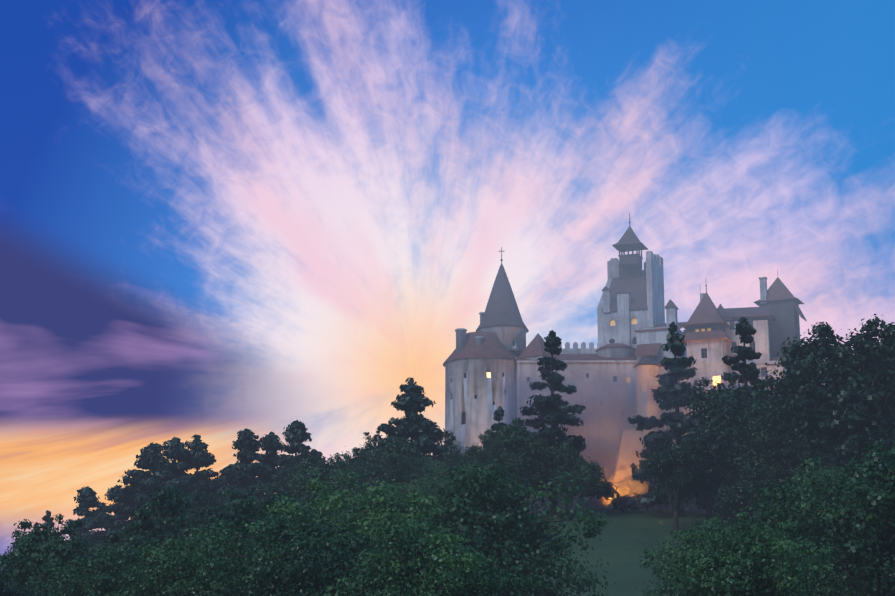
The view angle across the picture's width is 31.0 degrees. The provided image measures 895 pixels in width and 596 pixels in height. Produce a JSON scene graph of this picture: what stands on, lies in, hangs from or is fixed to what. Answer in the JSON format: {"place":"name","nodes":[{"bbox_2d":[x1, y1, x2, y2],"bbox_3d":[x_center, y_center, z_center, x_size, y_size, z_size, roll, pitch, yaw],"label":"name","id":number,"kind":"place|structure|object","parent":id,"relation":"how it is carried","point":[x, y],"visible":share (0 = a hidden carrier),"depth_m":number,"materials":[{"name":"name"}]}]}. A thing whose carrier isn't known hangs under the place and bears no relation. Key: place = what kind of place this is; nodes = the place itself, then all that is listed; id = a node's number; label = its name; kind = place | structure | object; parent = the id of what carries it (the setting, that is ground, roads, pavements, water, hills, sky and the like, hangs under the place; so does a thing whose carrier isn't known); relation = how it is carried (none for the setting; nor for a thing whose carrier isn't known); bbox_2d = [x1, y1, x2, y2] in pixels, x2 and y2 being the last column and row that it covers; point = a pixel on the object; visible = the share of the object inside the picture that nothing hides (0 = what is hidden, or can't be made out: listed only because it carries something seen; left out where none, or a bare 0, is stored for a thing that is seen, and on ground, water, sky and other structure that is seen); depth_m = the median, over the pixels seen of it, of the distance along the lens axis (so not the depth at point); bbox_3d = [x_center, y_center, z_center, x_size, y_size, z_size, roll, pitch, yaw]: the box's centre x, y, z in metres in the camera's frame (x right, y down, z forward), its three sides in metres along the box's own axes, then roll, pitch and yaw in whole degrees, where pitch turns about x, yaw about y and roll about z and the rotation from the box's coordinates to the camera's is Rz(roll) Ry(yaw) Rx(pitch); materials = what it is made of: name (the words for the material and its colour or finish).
{"place":"outdoors","nodes":[
{"label":"outdoors","id":0,"kind":"place"},
{"bbox_2d":[0,0,894,556],"label":"sky","id":1,"kind":"structure","parent":0,"point":[219,219],"materials":[{"name":"blue"}]},
{"bbox_2d":[477,326,526,357],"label":"tower wall","id":2,"kind":"structure","parent":0,"point":[507,336],"depth_m":312.43,"materials":[{"name":"grey stone"}]},
{"bbox_2d":[476,263,528,331],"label":"conical roof","id":3,"kind":"structure","parent":2,"relation":"on","point":[501,309],"depth_m":315.27,"materials":[{"name":"grey tile"}]},
{"bbox_2d":[522,355,545,395],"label":"stair turret wall","id":4,"kind":"structure","parent":0,"point":[535,357],"depth_m":309.94,"materials":[{"name":"grey stone"}]},
{"bbox_2d":[518,333,557,357],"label":"roof","id":5,"kind":"structure","parent":4,"relation":"on","point":[535,347],"depth_m":311.89,"materials":[{"name":"brown tile"}]},
{"bbox_2d":[557,342,616,353],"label":"battlement","id":6,"kind":"object","parent":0,"point":[583,349],"visible":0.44,"depth_m":318.38,"materials":[{"name":"grey stone"}]},
{"bbox_2d":[597,251,664,359],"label":"castle tower","id":7,"kind":"structure","parent":0,"point":[622,330],"depth_m":319.89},
{"bbox_2d":[601,272,646,311],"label":"castle keep roof","id":8,"kind":"structure","parent":7,"relation":"on","point":[636,288],"depth_m":323.90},
{"bbox_2d":[619,255,641,279],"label":"castle belfry base","id":9,"kind":"object","parent":8,"relation":"on","point":[630,267],"visible":0.82,"depth_m":328.44,"materials":[{"name":"grey stone"}]},
{"bbox_2d":[618,244,642,258],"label":"castle belfry posts","id":10,"kind":"object","parent":9,"relation":"on","point":[628,254],"visible":0.38,"depth_m":327.86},
{"bbox_2d":[612,226,648,251],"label":"roof","id":11,"kind":"structure","parent":10,"relation":"on","point":[629,237],"depth_m":328.56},
{"bbox_2d":[614,430,651,509],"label":"castle wall","id":12,"kind":"structure","parent":0,"point":[633,443],"depth_m":297.68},
{"bbox_2d":[473,509,824,595],"bbox_3d":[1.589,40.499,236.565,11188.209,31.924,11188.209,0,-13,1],"label":"grass","id":13,"kind":"structure","parent":0,"point":[625,536],"depth_m":232.05,"materials":[{"name":"green plant"}]},
{"bbox_2d":[0,537,23,573],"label":"pine tree","id":14,"kind":"object","parent":13,"relation":"on","point":[12,546],"visible":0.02,"depth_m":319.24,"materials":[{"name":"green plant"}]},
{"bbox_2d":[0,555,50,595],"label":"broadleaf tree","id":15,"kind":"object","parent":13,"relation":"on","point":[5,590],"visible":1,"depth_m":118.19,"materials":[{"name":"green plant"}]},
{"bbox_2d":[0,513,97,594],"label":"broadleaf tree","id":16,"kind":"object","parent":13,"relation":"on","point":[36,548],"visible":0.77,"depth_m":147.31,"materials":[{"name":"green plant"}]},
{"bbox_2d":[40,510,60,534],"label":"spruce tree","id":17,"kind":"object","parent":13,"relation":"on","point":[47,518],"visible":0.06,"depth_m":328.08,"materials":[{"name":"green plant"}]},
{"bbox_2d":[68,531,91,555],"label":"broadleaf tree","id":18,"kind":"object","parent":13,"relation":"on","point":[86,535],"visible":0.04,"depth_m":276.96,"materials":[{"name":"green plant"}]},
{"bbox_2d":[64,486,104,542],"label":"pine tree","id":19,"kind":"object","parent":13,"relation":"on","point":[87,498],"visible":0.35,"depth_m":324.28,"materials":[{"name":"green plant"}]},
{"bbox_2d":[82,541,104,572],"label":"broadleaf tree","id":20,"kind":"object","parent":13,"relation":"on","point":[90,552],"visible":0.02,"depth_m":247.16,"materials":[{"name":"green plant"}]},
{"bbox_2d":[20,538,167,595],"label":"broadleaf tree","id":21,"kind":"object","parent":13,"relation":"on","point":[74,583],"visible":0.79,"depth_m":126.98,"materials":[{"name":"green plant"}]},
{"bbox_2d":[86,485,132,544],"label":"pine tree","id":22,"kind":"object","parent":13,"relation":"on","point":[110,524],"visible":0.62,"depth_m":316.42,"materials":[{"name":"green plant"}]},
{"bbox_2d":[94,531,128,548],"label":"broadleaf tree","id":23,"kind":"object","parent":13,"relation":"on","point":[114,542],"visible":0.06,"depth_m":278.32,"materials":[{"name":"green plant"}]},
{"bbox_2d":[112,442,167,536],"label":"pine tree","id":24,"kind":"object","parent":13,"relation":"on","point":[150,455],"visible":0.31,"depth_m":323.25,"materials":[{"name":"green plant"}]},
{"bbox_2d":[84,484,211,595],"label":"broadleaf tree","id":25,"kind":"object","parent":13,"relation":"on","point":[172,501],"visible":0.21,"depth_m":157.99,"materials":[{"name":"green plant"}]},
{"bbox_2d":[134,509,169,536],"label":"broadleaf tree","id":26,"kind":"object","parent":13,"relation":"on","point":[157,518],"visible":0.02,"depth_m":268.12,"materials":[{"name":"green plant"}]},
{"bbox_2d":[134,437,205,525],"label":"pine tree","id":27,"kind":"object","parent":13,"relation":"on","point":[174,449],"visible":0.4,"depth_m":317.08,"materials":[{"name":"green plant"}]},
{"bbox_2d":[113,514,283,595],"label":"broadleaf tree","id":28,"kind":"object","parent":13,"relation":"on","point":[187,581],"visible":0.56,"depth_m":121.02,"materials":[{"name":"green plant"}]},
{"bbox_2d":[176,434,230,507],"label":"pine tree","id":29,"kind":"object","parent":13,"relation":"on","point":[198,457],"visible":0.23,"depth_m":321.29,"materials":[{"name":"green plant"}]},
{"bbox_2d":[218,464,238,496],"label":"pine tree","id":30,"kind":"object","parent":13,"relation":"on","point":[221,477],"visible":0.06,"depth_m":334.62,"materials":[{"name":"green plant"}]},
{"bbox_2d":[216,428,278,514],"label":"pine tree","id":31,"kind":"object","parent":13,"relation":"on","point":[245,470],"visible":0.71,"depth_m":312.56,"materials":[{"name":"green plant"}]},
{"bbox_2d":[190,482,310,569],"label":"broadleaf tree","id":32,"kind":"object","parent":13,"relation":"on","point":[244,508],"visible":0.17,"depth_m":147.09,"materials":[{"name":"green plant"}]},
{"bbox_2d":[246,481,280,513],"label":"broadleaf tree","id":33,"kind":"object","parent":13,"relation":"on","point":[258,492],"visible":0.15,"depth_m":264.27,"materials":[{"name":"green plant"}]},
{"bbox_2d":[249,431,283,515],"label":"pine tree","id":34,"kind":"object","parent":13,"relation":"on","point":[271,445],"visible":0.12,"depth_m":322.66,"materials":[{"name":"green plant"}]},
{"bbox_2d":[252,497,285,514],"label":"broadleaf tree","id":35,"kind":"object","parent":13,"relation":"on","point":[263,504],"depth_m":234.14,"materials":[{"name":"green plant"}]},
{"bbox_2d":[261,420,325,496],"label":"pine tree","id":36,"kind":"object","parent":13,"relation":"on","point":[296,434],"visible":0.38,"depth_m":317.99,"materials":[{"name":"green plant"}]},
{"bbox_2d":[271,453,321,491],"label":"broadleaf tree","id":37,"kind":"object","parent":13,"relation":"on","point":[279,477],"visible":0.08,"depth_m":298.41,"materials":[{"name":"green plant"}]},
{"bbox_2d":[188,503,409,595],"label":"broadleaf tree","id":38,"kind":"object","parent":13,"relation":"on","point":[301,563],"visible":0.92,"depth_m":113.62,"materials":[{"name":"green plant"}]},
{"bbox_2d":[280,462,328,508],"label":"broadleaf tree","id":39,"kind":"object","parent":13,"relation":"on","point":[292,487],"visible":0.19,"depth_m":260.89,"materials":[{"name":"green plant"}]},
{"bbox_2d":[310,450,325,460],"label":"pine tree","id":40,"kind":"object","parent":13,"relation":"on","point":[320,454],"depth_m":329.87,"materials":[{"name":"green plant"}]},
{"bbox_2d":[295,453,366,522],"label":"broadleaf tree","id":41,"kind":"object","parent":13,"relation":"on","point":[318,471],"visible":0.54,"depth_m":238.11,"materials":[{"name":"green plant"}]},
{"bbox_2d":[325,451,365,473],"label":"broadleaf tree","id":42,"kind":"object","parent":13,"relation":"on","point":[345,456],"visible":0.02,"depth_m":311.11,"materials":[{"name":"green plant"}]},
{"bbox_2d":[263,462,465,595],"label":"broadleaf tree","id":43,"kind":"object","parent":13,"relation":"on","point":[388,505],"visible":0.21,"depth_m":136.96,"materials":[{"name":"green plant"}]},
{"bbox_2d":[342,458,392,515],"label":"broadleaf tree","id":44,"kind":"object","parent":13,"relation":"on","point":[367,477],"visible":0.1,"depth_m":257.11,"materials":[{"name":"green plant"}]},
{"bbox_2d":[351,428,409,465],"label":"broadleaf tree","id":45,"kind":"object","parent":13,"relation":"on","point":[371,445],"visible":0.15,"depth_m":307.65,"materials":[{"name":"green plant"}]},
{"bbox_2d":[354,447,425,481],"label":"broadleaf tree","id":46,"kind":"object","parent":13,"relation":"on","point":[375,459],"visible":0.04,"depth_m":283.86,"materials":[{"name":"green plant"}]},
{"bbox_2d":[373,435,437,498],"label":"broadleaf tree","id":47,"kind":"object","parent":13,"relation":"on","point":[397,473],"visible":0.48,"depth_m":254.38,"materials":[{"name":"green plant"}]},
{"bbox_2d":[377,377,449,467],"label":"pine tree","id":48,"kind":"object","parent":13,"relation":"on","point":[423,432],"visible":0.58,"depth_m":291.88,"materials":[{"name":"green plant"}]},
{"bbox_2d":[406,452,451,483],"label":"broadleaf tree","id":49,"kind":"object","parent":13,"relation":"on","point":[433,464],"visible":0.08,"depth_m":278.01,"materials":[{"name":"green plant"}]},
{"bbox_2d":[314,512,549,595],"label":"broadleaf tree","id":50,"kind":"object","parent":13,"relation":"on","point":[426,571],"visible":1,"depth_m":101.68,"materials":[{"name":"green plant"}]},
{"bbox_2d":[393,469,474,511],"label":"broadleaf tree","id":51,"kind":"object","parent":13,"relation":"on","point":[419,485],"visible":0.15,"depth_m":237.17,"materials":[{"name":"green plant"}]},
{"bbox_2d":[422,429,462,468],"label":"broadleaf tree","id":52,"kind":"object","parent":13,"relation":"on","point":[449,441],"visible":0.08,"depth_m":299.53,"materials":[{"name":"green plant"}]},
{"bbox_2d":[436,442,480,488],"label":"broadleaf tree","id":53,"kind":"object","parent":13,"relation":"on","point":[456,460],"visible":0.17,"depth_m":277.36,"materials":[{"name":"green plant"}]},
{"bbox_2d":[444,358,516,458],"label":"castle tower","id":54,"kind":"structure","parent":13,"relation":"on","point":[461,391],"depth_m":305.92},
{"bbox_2d":[443,331,516,365],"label":"roof","id":55,"kind":"structure","parent":54,"relation":"on","point":[492,346],"depth_m":309.06,"materials":[{"name":"brown tile"}]},
{"bbox_2d":[455,312,484,352],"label":"castle bastion chimneys","id":56,"kind":"object","parent":55,"relation":"on","point":[461,339],"visible":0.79,"depth_m":310.13,"materials":[{"name":"grey stone"}]},
{"bbox_2d":[444,461,519,516],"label":"broadleaf tree","id":57,"kind":"object","parent":13,"relation":"on","point":[470,468],"visible":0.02,"depth_m":253.05,"materials":[{"name":"green plant"}]},
{"bbox_2d":[466,428,521,481],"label":"broadleaf tree","id":58,"kind":"object","parent":13,"relation":"on","point":[476,450],"visible":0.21,"depth_m":269.25,"materials":[{"name":"green plant"}]},
{"bbox_2d":[486,406,516,506],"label":"spruce tree","id":59,"kind":"object","parent":13,"relation":"on","point":[498,414],"visible":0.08,"depth_m":273.97,"materials":[{"name":"green plant"}]},
{"bbox_2d":[398,453,615,595],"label":"broadleaf tree","id":60,"kind":"object","parent":13,"relation":"on","point":[506,519],"visible":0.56,"depth_m":145.13,"materials":[{"name":"green plant"}]},
{"bbox_2d":[480,418,548,520],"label":"broadleaf tree","id":61,"kind":"object","parent":13,"relation":"on","point":[529,445],"visible":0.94,"depth_m":260.12,"materials":[{"name":"green plant"}]},
{"bbox_2d":[504,330,619,516],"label":"spruce tree","id":62,"kind":"object","parent":13,"relation":"on","point":[552,343],"visible":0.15,"depth_m":267.92,"materials":[{"name":"green plant"}]},
{"bbox_2d":[530,440,608,519],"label":"broadleaf tree","id":63,"kind":"object","parent":13,"relation":"on","point":[581,470],"visible":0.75,"depth_m":260.48,"materials":[{"name":"green plant"}]},
{"bbox_2d":[517,360,636,466],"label":"castle curtain wall","id":64,"kind":"structure","parent":13,"relation":"on","point":[583,365],"depth_m":308.25,"materials":[{"name":"beige stone"}]},
{"bbox_2d":[516,354,635,360],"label":"roof","id":65,"kind":"structure","parent":64,"relation":"on","point":[578,357],"depth_m":312.78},
{"bbox_2d":[597,347,634,357],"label":"castle oriel wall","id":66,"kind":"structure","parent":64,"relation":"on","point":[617,352],"depth_m":313.15,"materials":[{"name":"grey stone"}]},
{"bbox_2d":[596,343,635,351],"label":"roof","id":67,"kind":"structure","parent":66,"relation":"on","point":[611,345],"depth_m":313.93,"materials":[{"name":"brown tile"}]},
{"bbox_2d":[462,318,775,469],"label":"windows","id":68,"kind":"structure","parent":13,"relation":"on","point":[703,350],"depth_m":306.29,"materials":[{"name":"black glass"}]},
{"bbox_2d":[485,467,763,514],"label":"cliff rock","id":69,"kind":"object","parent":13,"relation":"on","point":[627,491],"depth_m":292.95,"materials":[{"name":"grey stone"}]},
{"bbox_2d":[767,360,784,436],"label":"castle wall","id":70,"kind":"structure","parent":69,"relation":"on","point":[772,367],"depth_m":303.76,"materials":[{"name":"beige stone"}]},
{"bbox_2d":[765,358,780,365],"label":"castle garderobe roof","id":71,"kind":"structure","parent":70,"relation":"on","point":[772,359],"depth_m":305.75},
{"bbox_2d":[635,365,659,431],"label":"castle tower","id":72,"kind":"structure","parent":13,"relation":"on","point":[649,368],"depth_m":301.81,"materials":[{"name":"beige stone"}]},
{"bbox_2d":[633,357,659,368],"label":"roof","id":73,"kind":"structure","parent":72,"relation":"on","point":[646,361],"depth_m":302.88,"materials":[{"name":"brown tile"}]},
{"bbox_2d":[611,322,727,516],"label":"spruce tree","id":74,"kind":"object","parent":13,"relation":"on","point":[675,345],"visible":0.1,"depth_m":270.42,"materials":[{"name":"green plant"}]},
{"bbox_2d":[641,438,701,533],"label":"broadleaf tree","id":75,"kind":"object","parent":13,"relation":"on","point":[679,481],"visible":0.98,"depth_m":243.88,"materials":[{"name":"green plant"}]},
{"bbox_2d":[658,367,688,443],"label":"castle wall","id":76,"kind":"structure","parent":13,"relation":"on","point":[662,370],"depth_m":303.89,"materials":[{"name":"paint"}]},
{"bbox_2d":[636,511,747,595],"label":"broadleaf tree","id":77,"kind":"object","parent":13,"relation":"on","point":[683,535],"visible":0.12,"depth_m":147.89,"materials":[{"name":"green plant"}]},
{"bbox_2d":[641,418,767,525],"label":"broadleaf tree","id":78,"kind":"object","parent":13,"relation":"on","point":[707,443],"visible":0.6,"depth_m":249.21,"materials":[{"name":"green plant"}]},
{"bbox_2d":[687,339,728,432],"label":"castle wall","id":79,"kind":"structure","parent":13,"relation":"on","point":[716,350],"depth_m":303.49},
{"bbox_2d":[682,330,732,345],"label":"roof","id":80,"kind":"structure","parent":79,"relation":"on","point":[705,335],"depth_m":304.07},
{"bbox_2d":[687,323,724,331],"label":"castle tower gallery","id":81,"kind":"object","parent":80,"relation":"on","point":[719,326],"visible":0.31,"depth_m":305.20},
{"bbox_2d":[681,292,730,329],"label":"roof","id":82,"kind":"structure","parent":81,"relation":"on","point":[705,312],"depth_m":306.39,"materials":[{"name":"brown tile"}]},
{"bbox_2d":[684,376,776,524],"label":"broadleaf tree","id":83,"kind":"object","parent":13,"relation":"on","point":[720,405],"visible":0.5,"depth_m":257.40,"materials":[{"name":"green plant"}]},
{"bbox_2d":[709,316,778,513],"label":"spruce tree","id":84,"kind":"object","parent":13,"relation":"on","point":[745,330],"visible":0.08,"depth_m":267.29,"materials":[{"name":"green plant"}]},
{"bbox_2d":[725,320,769,389],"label":"castle wall","id":85,"kind":"structure","parent":13,"relation":"on","point":[762,340],"depth_m":305.96,"materials":[{"name":"paint"}]},
{"bbox_2d":[717,304,770,322],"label":"roof","id":86,"kind":"structure","parent":85,"relation":"on","point":[748,313],"depth_m":308.74,"materials":[{"name":"tile"}]},
{"bbox_2d":[663,506,836,595],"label":"broadleaf tree","id":87,"kind":"object","parent":13,"relation":"on","point":[743,566],"visible":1,"depth_m":105.26,"materials":[{"name":"green plant"}]},
{"bbox_2d":[708,460,791,525],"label":"broadleaf tree","id":88,"kind":"object","parent":13,"relation":"on","point":[735,496],"visible":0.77,"depth_m":236.47,"materials":[{"name":"green plant"}]},
{"bbox_2d":[721,399,800,528],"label":"broadleaf tree","id":89,"kind":"object","parent":13,"relation":"on","point":[767,442],"visible":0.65,"depth_m":247.22,"materials":[{"name":"green plant"}]},
{"bbox_2d":[697,488,889,595],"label":"broadleaf tree","id":90,"kind":"object","parent":13,"relation":"on","point":[842,592],"visible":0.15,"depth_m":134.76,"materials":[{"name":"green plant"}]},
{"bbox_2d":[771,456,858,529],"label":"broadleaf tree","id":91,"kind":"object","parent":13,"relation":"on","point":[818,476],"visible":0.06,"depth_m":211.20,"materials":[{"name":"green plant"}]},
{"bbox_2d":[747,322,894,474],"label":"broadleaf tree","id":92,"kind":"object","parent":13,"relation":"on","point":[806,352],"visible":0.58,"depth_m":233.30,"materials":[{"name":"green plant"}]},
{"bbox_2d":[748,427,894,595],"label":"broadleaf tree","id":93,"kind":"object","parent":13,"relation":"on","point":[863,526],"visible":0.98,"depth_m":127.43,"materials":[{"name":"green plant"}]},
{"bbox_2d":[795,483,873,595],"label":"broadleaf tree","id":94,"kind":"object","parent":13,"relation":"on","point":[845,492],"depth_m":171.02,"materials":[{"name":"green plant"}]},
{"bbox_2d":[778,314,894,485],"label":"broadleaf tree","id":95,"kind":"object","parent":13,"relation":"on","point":[845,415],"visible":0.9,"depth_m":226.41,"materials":[{"name":"green plant"}]},
{"bbox_2d":[813,477,891,584],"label":"broadleaf tree","id":96,"kind":"object","parent":13,"relation":"on","point":[876,483],"visible":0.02,"depth_m":195.68,"materials":[{"name":"green plant"}]},
{"bbox_2d":[857,441,894,484],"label":"broadleaf tree","id":97,"kind":"object","parent":13,"relation":"on","point":[880,459],"visible":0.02,"depth_m":210.28,"materials":[{"name":"green plant"}]},
{"bbox_2d":[861,333,894,413],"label":"broadleaf tree","id":98,"kind":"object","parent":13,"relation":"on","point":[892,360],"visible":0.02,"depth_m":236.43,"materials":[{"name":"green plant"}]},
{"bbox_2d":[636,327,686,362],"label":"castle wall","id":99,"kind":"structure","parent":0,"point":[649,337],"depth_m":312.84,"materials":[{"name":"grey stone"}]},
{"bbox_2d":[634,322,684,356],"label":"roof","id":100,"kind":"structure","parent":99,"relation":"on","point":[653,349],"depth_m":312.02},
{"bbox_2d":[666,307,677,326],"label":"chimney","id":101,"kind":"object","parent":99,"relation":"on","point":[671,315],"depth_m":315.14,"materials":[{"name":"paint"}]},
{"bbox_2d":[664,299,677,309],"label":"chimney cap","id":102,"kind":"object","parent":101,"relation":"on","point":[670,304],"visible":0.82,"depth_m":315.36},
{"bbox_2d":[759,299,799,362],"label":"tower wall","id":103,"kind":"structure","parent":0,"point":[784,326],"depth_m":311.84,"materials":[{"name":"grey stone"}]},
{"bbox_2d":[754,277,806,321],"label":"roof","id":104,"kind":"structure","parent":103,"relation":"on","point":[777,290],"depth_m":313.87,"materials":[{"name":"brown tile"}]},
{"bbox_2d":[759,277,766,303],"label":"castle tower chimneys","id":105,"kind":"object","parent":104,"relation":"on","point":[763,288],"visible":0.62,"depth_m":314.30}
]}

